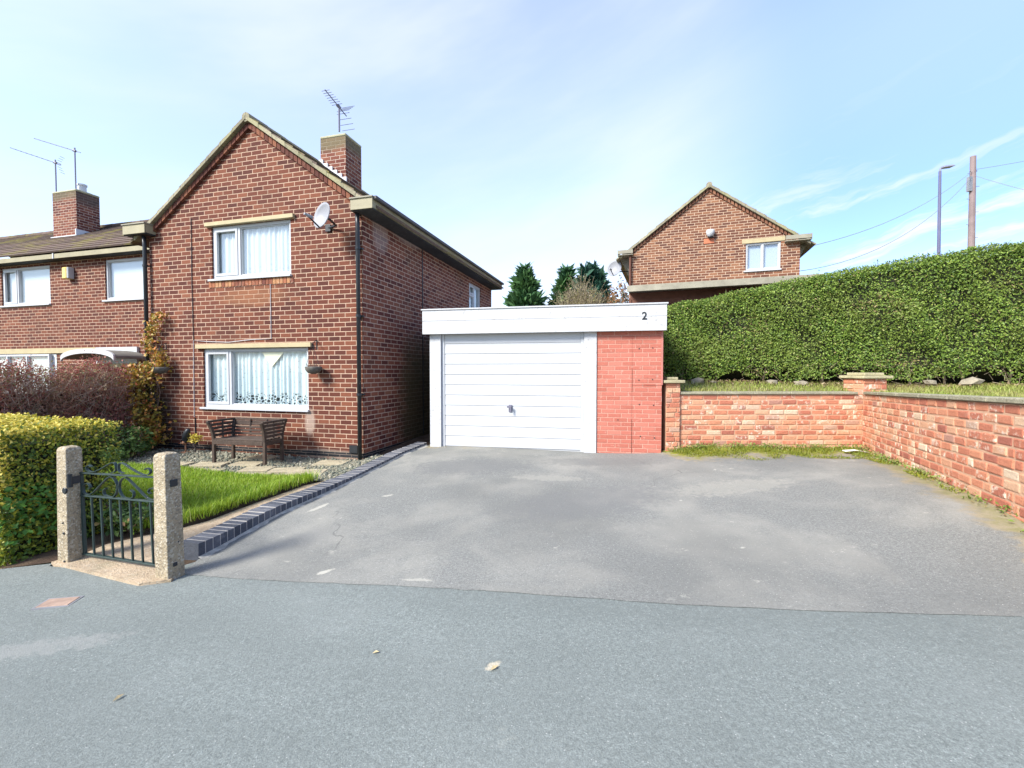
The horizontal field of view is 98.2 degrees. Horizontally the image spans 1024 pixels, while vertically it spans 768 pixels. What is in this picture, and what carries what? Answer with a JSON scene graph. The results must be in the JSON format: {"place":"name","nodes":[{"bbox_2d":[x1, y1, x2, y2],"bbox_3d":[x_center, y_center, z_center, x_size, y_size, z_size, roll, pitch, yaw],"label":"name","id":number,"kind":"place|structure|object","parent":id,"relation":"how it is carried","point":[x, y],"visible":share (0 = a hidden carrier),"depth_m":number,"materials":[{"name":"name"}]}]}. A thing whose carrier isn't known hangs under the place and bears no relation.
{"place":"outdoors","nodes":[
{"label":"outdoors","id":0,"kind":"place"},
{"bbox_2d":[101,460,308,521],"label":"lawn","id":1,"kind":"structure","parent":0,"point":[193,486],"depth_m":6.13,"materials":[{"name":"green plant"}]},
{"bbox_2d":[99,469,320,534],"bbox_3d":[-3.466,1.353,5.310,2.366,0.337,1.324,-1,2,-28],"label":"grass fringe","id":2,"kind":"object","parent":1,"relation":"on","point":[259,491],"depth_m":5.32,"materials":[{"name":"green plant"}]},
{"bbox_2d":[88,481,323,561],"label":"garden path","id":3,"kind":"structure","parent":0,"point":[192,530],"depth_m":4.52,"materials":[{"name":"concrete"}]},
{"bbox_2d":[103,477,313,533],"bbox_3d":[-4.500,1.469,5.455,3.400,0.278,1.620,0,2,0],"label":"lawn edge","id":4,"kind":"object","parent":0,"point":[201,520],"visible":0.3,"depth_m":5.29,"materials":[{"name":"soil"}]},
{"bbox_2d":[0,433,429,568],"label":"soil","id":5,"kind":"structure","parent":0,"point":[51,555],"depth_m":4.45,"materials":[{"name":"brown soil"}]},
{"bbox_2d":[0,412,123,568],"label":"privet hedge","id":6,"kind":"object","parent":5,"relation":"on","point":[29,447],"visible":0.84,"depth_m":4.27,"materials":[{"name":"green plant"}]},
{"bbox_2d":[57,445,85,562],"bbox_3d":[-3.963,1.226,3.982,0.157,1.340,0.144,1,2,19],"label":"gate post","id":7,"kind":"object","parent":5,"relation":"on","point":[69,529],"visible":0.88,"depth_m":3.93,"materials":[{"name":"concrete"}]},
{"bbox_2d":[67,462,154,565],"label":"garden gate","id":8,"kind":"structure","parent":7,"relation":"attached to","point":[71,480],"depth_m":3.84,"materials":[{"name":"black metal"}]},
{"bbox_2d":[0,350,152,453],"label":"russet hedge","id":9,"kind":"object","parent":5,"relation":"on","point":[77,396],"visible":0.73,"depth_m":7.69,"materials":[{"name":"brown plant"}]},
{"bbox_2d":[101,447,129,462],"bbox_3d":[-6.766,1.238,7.465,0.548,0.416,0.522,0,2,0],"label":"leafy shrub","id":10,"kind":"object","parent":5,"relation":"on","point":[121,454],"visible":0.27,"depth_m":7.51,"materials":[{"name":"green plant"}]},
{"bbox_2d":[94,497,153,536],"bbox_3d":[-3.972,1.406,4.666,0.545,0.413,0.532,0,2,0],"label":"leafy shrub","id":11,"kind":"object","parent":5,"relation":"on","point":[125,515],"visible":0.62,"depth_m":4.53,"materials":[{"name":"green plant"}]},
{"bbox_2d":[103,424,156,457],"bbox_3d":[-6.897,1.064,8.021,0.732,0.683,0.716,0,2,0],"label":"leafy shrub","id":12,"kind":"object","parent":5,"relation":"on","point":[135,445],"visible":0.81,"depth_m":7.96,"materials":[{"name":"green plant"}]},
{"bbox_2d":[101,447,382,481],"bbox_3d":[-4.837,1.321,7.615,5.323,0.148,1.829,0,2,13],"label":"gravel bed","id":13,"kind":"object","parent":5,"relation":"on","point":[282,461],"visible":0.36,"depth_m":7.77,"materials":[{"name":"grey gravel"}]},
{"bbox_2d":[180,428,190,452],"bbox_3d":[-6.196,1.077,8.423,0.200,0.481,0.123,0,2,15],"label":"garden ornament","id":14,"kind":"object","parent":13,"relation":"on","point":[186,434],"visible":0.94,"depth_m":8.38,"materials":[{"name":"black plastic"}]},
{"bbox_2d":[180,462,194,465],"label":"paving slab","id":15,"kind":"structure","parent":13,"relation":"on","point":[185,463],"depth_m":7.43,"materials":[{"name":"beige stone"}]},
{"bbox_2d":[187,433,205,451],"bbox_3d":[-5.993,1.120,8.386,0.307,0.392,0.298,0,2,15],"label":"potted plant","id":16,"kind":"object","parent":13,"relation":"on","point":[194,442],"visible":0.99,"depth_m":8.36,"materials":[{"name":"yellow plant"}]},
{"bbox_2d":[190,461,231,467],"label":"paving slab","id":17,"kind":"structure","parent":13,"relation":"on","point":[219,464],"depth_m":7.34,"materials":[{"name":"beige stone"}]},
{"bbox_2d":[205,417,287,464],"bbox_3d":[-4.519,0.966,7.588,1.100,0.720,0.605,0,2,11],"label":"garden bench","id":18,"kind":"object","parent":17,"relation":"on","point":[268,432],"visible":1,"depth_m":7.59,"materials":[{"name":"brown wood"}]},
{"bbox_2d":[198,468,226,471],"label":"paving slab","id":19,"kind":"structure","parent":13,"relation":"on","point":[215,469],"depth_m":7.05,"materials":[{"name":"beige stone"}]},
{"bbox_2d":[228,461,262,466],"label":"paving slab","id":20,"kind":"structure","parent":13,"relation":"on","point":[247,463],"depth_m":7.44,"materials":[{"name":"beige stone"}]},
{"bbox_2d":[237,466,276,472],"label":"paving slab","id":21,"kind":"structure","parent":13,"relation":"on","point":[260,469],"depth_m":7.06,"materials":[{"name":"beige stone"}]},
{"bbox_2d":[243,455,279,460],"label":"paving slab","id":22,"kind":"structure","parent":13,"relation":"on","point":[260,457],"depth_m":7.87,"materials":[{"name":"beige stone"}]},
{"bbox_2d":[267,467,305,473],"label":"paving slab","id":23,"kind":"structure","parent":13,"relation":"on","point":[281,470],"depth_m":7.05,"materials":[{"name":"beige stone"}]},
{"bbox_2d":[285,469,327,474],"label":"paving slab","id":24,"kind":"structure","parent":13,"relation":"on","point":[294,471],"depth_m":6.86,"materials":[{"name":"beige stone"}]},
{"bbox_2d":[313,460,349,465],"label":"paving slab","id":25,"kind":"structure","parent":13,"relation":"on","point":[328,462],"depth_m":7.47,"materials":[{"name":"beige stone"}]},
{"bbox_2d":[14,415,596,567],"bbox_3d":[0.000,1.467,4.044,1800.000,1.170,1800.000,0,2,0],"label":"ground","id":26,"kind":"structure","parent":0,"point":[428,444],"depth_m":8.45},
{"bbox_2d":[0,183,151,417],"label":"terraced house","id":27,"kind":"structure","parent":26,"relation":"on","point":[49,313],"depth_m":11.88,"materials":[{"name":"red brick"}]},
{"bbox_2d":[0,265,50,307],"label":"window","id":28,"kind":"structure","parent":27,"relation":"in","point":[27,286],"depth_m":12.33,"materials":[{"name":"white plastic"}]},
{"bbox_2d":[0,354,56,391],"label":"window","id":29,"kind":"structure","parent":27,"relation":"in","point":[41,359],"depth_m":12.14,"materials":[{"name":"white plastic"}]},
{"bbox_2d":[11,148,64,191],"bbox_3d":[-15.704,-6.891,14.667,1.927,1.931,0.149,0,2,6],"label":"tv aerial","id":30,"kind":"object","parent":27,"relation":"attached to","point":[54,162],"visible":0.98,"depth_m":14.60,"materials":[{"name":"metal"}]},
{"bbox_2d":[34,138,80,188],"bbox_3d":[-14.764,-7.123,14.416,1.691,1.810,0.070,0,2,6],"label":"tv aerial","id":31,"kind":"object","parent":27,"relation":"attached to","point":[74,150],"visible":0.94,"depth_m":14.35,"materials":[{"name":"metal"}]},
{"bbox_2d":[62,267,73,279],"bbox_3d":[-11.660,-2.907,11.648,0.230,0.300,0.150,0,2,15],"label":"alarm box","id":32,"kind":"object","parent":27,"relation":"attached to","point":[67,273],"visible":1,"depth_m":11.59,"materials":[{"name":"plastic"}]},
{"bbox_2d":[103,363,136,400],"bbox_3d":[-9.956,0.353,11.278,1.060,1.745,0.055,0,2,15],"label":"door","id":33,"kind":"structure","parent":27,"relation":"in","point":[118,365],"depth_m":11.24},
{"bbox_2d":[102,257,143,301],"bbox_3d":[-9.790,-2.648,11.273,1.640,1.075,0.175,0,2,15],"label":"window","id":34,"kind":"structure","parent":27,"relation":"in","point":[124,277],"depth_m":11.38,"materials":[{"name":"white plastic"}]},
{"bbox_2d":[184,442,427,559],"bbox_3d":[-2.294,1.360,6.160,0.356,0.407,4.615,0,2,15],"label":"brick edging","id":35,"kind":"object","parent":26,"relation":"on","point":[208,543],"visible":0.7,"depth_m":4.80,"materials":[{"name":"grey brick"}]},
{"bbox_2d":[121,112,503,459],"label":"brick house","id":36,"kind":"structure","parent":26,"relation":"on","point":[260,283],"depth_m":8.34,"materials":[{"name":"brick"}]},
{"bbox_2d":[117,310,178,450],"bbox_3d":[-7.235,0.014,8.652,1.289,2.928,0.808,0,2,15],"label":"creeper","id":37,"kind":"object","parent":36,"relation":"attached to","point":[149,407],"visible":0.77,"depth_m":8.65,"materials":[{"name":"brown plant"}]},
{"bbox_2d":[147,343,169,373],"bbox_3d":[-6.865,-0.507,8.637,0.321,0.616,0.346,1,2,41],"label":"hanging basket","id":38,"kind":"object","parent":36,"relation":"attached to","point":[161,369],"visible":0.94,"depth_m":8.62,"materials":[{"name":"plastic"}]},
{"bbox_2d":[208,220,291,281],"bbox_3d":[-4.859,-2.473,8.303,2.050,1.035,0.205,0,2,15],"label":"window","id":39,"kind":"structure","parent":36,"relation":"in","point":[255,250],"depth_m":8.35,"materials":[{"name":"white plastic"}]},
{"bbox_2d":[200,347,309,411],"bbox_3d":[-4.821,-0.088,8.362,2.650,1.165,0.205,0,2,15],"label":"window","id":40,"kind":"structure","parent":36,"relation":"in","point":[246,371],"depth_m":8.42,"materials":[{"name":"white plastic"}]},
{"bbox_2d":[304,339,321,373],"bbox_3d":[-3.479,-0.482,7.776,0.290,0.616,0.299,0,2,15],"label":"hanging basket","id":41,"kind":"object","parent":36,"relation":"attached to","point":[313,370],"visible":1,"depth_m":7.71,"materials":[{"name":"black plastic"}]},
{"bbox_2d":[304,202,336,231],"bbox_3d":[-3.151,-2.798,7.435,0.360,0.445,0.726,0,2,1],"label":"satellite dish","id":42,"kind":"object","parent":36,"relation":"attached to","point":[321,215],"visible":1,"depth_m":7.41,"materials":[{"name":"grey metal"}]},
{"bbox_2d":[323,90,352,131],"bbox_3d":[-3.884,-6.043,9.903,0.672,0.811,0.256,-1,2,-32],"label":"tv aerial","id":43,"kind":"object","parent":36,"relation":"attached to","point":[339,110],"visible":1,"depth_m":9.89,"materials":[{"name":"metal"}]},
{"bbox_2d":[469,283,479,307],"bbox_3d":[-1.173,-2.449,13.142,0.136,0.940,1.240,0,2,15],"label":"window","id":44,"kind":"structure","parent":36,"relation":"in","point":[474,292],"depth_m":13.23,"materials":[{"name":"white plastic"}]},
{"bbox_2d":[421,302,668,452],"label":"garage","id":45,"kind":"structure","parent":26,"relation":"on","point":[556,377],"depth_m":7.77,"materials":[{"name":"red brick"}]},
{"bbox_2d":[442,332,583,451],"bbox_3d":[-0.021,0.129,7.945,2.584,2.115,0.165,0,2,11],"label":"door","id":46,"kind":"structure","parent":45,"relation":"in","point":[500,390],"depth_m":7.93,"materials":[{"name":"white plastic"}]},
{"bbox_2d":[661,373,1023,521],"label":"garden wall","id":47,"kind":"structure","parent":26,"relation":"on","point":[971,444],"depth_m":6.67,"materials":[{"name":"brick"}]},
{"bbox_2d":[0,562,1023,767],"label":"pavement","id":48,"kind":"structure","parent":0,"point":[199,671],"depth_m":2.17,"materials":[{"name":"grey asphalt"}]},
{"bbox_2d":[31,596,83,610],"bbox_3d":[-3.300,1.593,3.227,0.230,0.020,0.150,0,2,-10],"label":"utility cover","id":49,"kind":"object","parent":48,"relation":"on","point":[48,603],"visible":0.94,"depth_m":3.21,"materials":[{"name":"metal"}]},
{"bbox_2d":[52,556,171,582],"bbox_3d":[-3.378,1.558,3.753,1.493,0.059,0.296,1,2,18],"label":"threshold step","id":50,"kind":"object","parent":48,"relation":"on","point":[134,572],"visible":0.69,"depth_m":3.75,"materials":[{"name":"concrete"}]},
{"bbox_2d":[51,562,173,585],"bbox_3d":[-3.378,1.599,3.755,1.493,0.141,0.296,1,2,18],"label":"threshold step edge","id":51,"kind":"object","parent":48,"relation":"on","point":[106,576],"visible":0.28,"depth_m":3.59,"materials":[{"name":"concrete"}]},
{"bbox_2d":[153,451,184,578],"bbox_3d":[-2.756,1.183,3.566,0.162,1.270,0.136,0,2,19],"label":"gate post","id":52,"kind":"object","parent":48,"relation":"on","point":[169,539],"visible":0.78,"depth_m":3.51,"materials":[{"name":"concrete"}]},
{"bbox_2d":[0,0,1023,306],"label":"sky","id":53,"kind":"structure","parent":0,"point":[548,134],"materials":[{"name":"blue"}]},
{"bbox_2d":[185,444,1023,615],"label":"driveway","id":54,"kind":"structure","parent":0,"point":[791,531],"depth_m":3.91,"materials":[{"name":"grey asphalt"}]},
{"bbox_2d":[675,444,870,457],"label":"moss grass","id":55,"kind":"structure","parent":54,"relation":"on","point":[820,450],"depth_m":7.16,"materials":[{"name":"green plant"}]},
{"bbox_2d":[668,448,965,493],"bbox_3d":[4.545,1.065,6.508,2.603,0.178,3.643,-1,2,-31],"label":"moss cushion","id":56,"kind":"object","parent":54,"relation":"on","point":[919,474],"visible":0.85,"depth_m":6.73,"materials":[{"name":"green plant"}]},
{"bbox_2d":[664,441,1023,531],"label":"weeds","id":57,"kind":"object","parent":54,"relation":"on","point":[892,461],"visible":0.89,"depth_m":6.90,"materials":[{"name":"green plant"}]},
{"bbox_2d":[680,380,1023,396],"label":"garden bank","id":58,"kind":"structure","parent":0,"point":[798,389],"depth_m":8.10,"materials":[{"name":"green plant"}]},
{"bbox_2d":[502,262,549,306],"bbox_3d":[0.880,-4.003,29.799,6.752,8.487,6.702,-1,2,-27],"label":"conifer tree","id":59,"kind":"object","parent":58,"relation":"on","point":[525,285],"visible":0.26,"depth_m":29.16,"materials":[{"name":"green plant"}]},
{"bbox_2d":[546,263,576,305],"bbox_3d":[3.766,-4.152,30.828,5.475,8.726,5.565,0,2,0],"label":"conifer tree","id":60,"kind":"object","parent":58,"relation":"on","point":[566,274],"visible":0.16,"depth_m":30.38,"materials":[{"name":"green plant"}]},
{"bbox_2d":[549,270,608,304],"bbox_3d":[4.069,-3.270,26.929,3.585,7.187,3.774,0,2,0],"label":"olive bush","id":61,"kind":"object","parent":58,"relation":"on","point":[580,299],"visible":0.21,"depth_m":26.39,"materials":[{"name":"brown plant"}]},
{"bbox_2d":[570,260,617,304],"bbox_3d":[5.446,-4.066,29.927,5.512,8.606,4.746,0,2,0],"label":"conifer tree","id":62,"kind":"object","parent":58,"relation":"on","point":[595,274],"visible":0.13,"depth_m":29.49,"materials":[{"name":"green plant"}]},
{"bbox_2d":[602,274,628,303],"bbox_3d":[6.427,-3.111,26.941,2.295,6.868,2.144,0,2,0],"label":"autumn tree","id":63,"kind":"object","parent":58,"relation":"on","point":[615,299],"visible":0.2,"depth_m":26.73,"materials":[{"name":"brown plant"}]},
{"bbox_2d":[620,286,628,302],"bbox_3d":[6.723,-2.704,25.816,2.118,6.120,2.117,0,2,0],"label":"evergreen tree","id":64,"kind":"object","parent":58,"relation":"on","point":[625,300],"visible":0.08,"depth_m":25.69,"materials":[{"name":"green plant"}]},
{"bbox_2d":[691,377,703,383],"bbox_3d":[3.709,-0.053,8.869,0.255,0.162,0.176,0,2,16],"label":"stone","id":65,"kind":"object","parent":58,"relation":"on","point":[698,380],"visible":0.72,"depth_m":8.80,"materials":[{"name":"grey stone"}]},
{"bbox_2d":[616,182,816,285],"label":"brick house","id":66,"kind":"structure","parent":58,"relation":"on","point":[678,245],"depth_m":14.18,"materials":[{"name":"red brick"}]},
{"bbox_2d":[607,260,627,275],"bbox_3d":[3.733,-4.060,15.594,1.020,0.569,0.471,-1,2,-23],"label":"satellite dish","id":67,"kind":"object","parent":66,"relation":"attached to","point":[614,268],"visible":0.96,"depth_m":15.59,"materials":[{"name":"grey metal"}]},
{"bbox_2d":[706,229,714,238],"bbox_3d":[6.320,-4.776,14.131,0.264,0.265,0.260,1,2,20],"label":"flood light","id":68,"kind":"object","parent":66,"relation":"attached to","point":[710,233],"visible":1,"depth_m":14.05,"materials":[{"name":"white plastic"}]},
{"bbox_2d":[743,241,781,272],"bbox_3d":[7.789,-3.943,13.776,1.200,0.890,0.175,1,2,20],"label":"window","id":69,"kind":"structure","parent":66,"relation":"in","point":[765,256],"depth_m":13.80,"materials":[{"name":"white plastic"}]},
{"bbox_2d":[627,273,823,305],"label":"extension","id":70,"kind":"structure","parent":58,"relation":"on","point":[671,293],"depth_m":13.20,"materials":[{"name":"white paint"}]},
{"bbox_2d":[766,380,776,384],"bbox_3d":[5.115,-0.019,8.762,0.232,0.139,0.185,0,2,7],"label":"stone","id":71,"kind":"object","parent":58,"relation":"on","point":[770,381],"visible":0.75,"depth_m":8.70,"materials":[{"name":"beige stone"}]},
{"bbox_2d":[794,381,808,386],"bbox_3d":[5.525,-0.005,8.446,0.279,0.123,0.183,0,2,-2],"label":"stone","id":72,"kind":"object","parent":58,"relation":"on","point":[800,382],"visible":0.78,"depth_m":8.40,"materials":[{"name":"beige stone"}]},
{"bbox_2d":[663,240,1023,385],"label":"clipped hedge","id":73,"kind":"object","parent":58,"relation":"on","point":[958,317],"visible":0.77,"depth_m":8.45,"materials":[{"name":"green plant"}]},
{"bbox_2d":[684,378,1023,388],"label":"leaf litter","id":74,"kind":"object","parent":58,"relation":"on","point":[823,383],"visible":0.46,"depth_m":8.50,"materials":[{"name":"plant"}]},
{"bbox_2d":[923,380,936,385],"bbox_3d":[7.504,-0.020,7.968,0.186,0.115,0.142,0,2,8],"label":"stone","id":75,"kind":"object","parent":58,"relation":"on","point":[929,382],"visible":0.97,"depth_m":7.92,"materials":[{"name":"beige stone"}]},
{"bbox_2d":[937,164,954,254],"bbox_3d":[17.366,-4.391,17.881,0.542,8.749,0.245,0,2,0],"label":"street lamp","id":76,"kind":"object","parent":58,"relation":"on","point":[939,213],"visible":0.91,"depth_m":17.78,"materials":[{"name":"metal"}]},
{"bbox_2d":[871,384,1023,396],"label":"verge grass","id":77,"kind":"structure","parent":58,"relation":"on","point":[983,391],"depth_m":6.74,"materials":[{"name":"green plant"}]},
{"bbox_2d":[959,377,984,384],"bbox_3d":[8.036,-0.053,7.753,0.349,0.149,0.173,1,2,26],"label":"stone","id":78,"kind":"object","parent":58,"relation":"on","point":[971,381],"visible":1,"depth_m":7.72,"materials":[{"name":"beige stone"}]},
{"bbox_2d":[966,155,978,247],"bbox_3d":[22.600,-5.630,21.847,0.601,11.004,0.340,0,2,0],"label":"telegraph pole","id":79,"kind":"object","parent":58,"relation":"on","point":[971,186],"visible":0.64,"depth_m":21.67,"materials":[{"name":"wood"}]},
{"bbox_2d":[801,178,970,270],"bbox_3d":[15.903,-6.925,18.106,15.227,6.318,0.021,-1,2,-29],"label":"overhead wire","id":80,"kind":"object","parent":79,"relation":"attached to","point":[888,243],"visible":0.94,"depth_m":17.47,"materials":[{"name":"metal"}]},
{"bbox_2d":[816,172,970,244],"bbox_3d":[15.801,-7.341,17.811,15.684,5.968,0.021,-1,2,-31],"label":"overhead wire","id":81,"kind":"object","parent":79,"relation":"attached to","point":[890,220],"visible":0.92,"depth_m":17.05,"materials":[{"name":"metal"}]}
]}

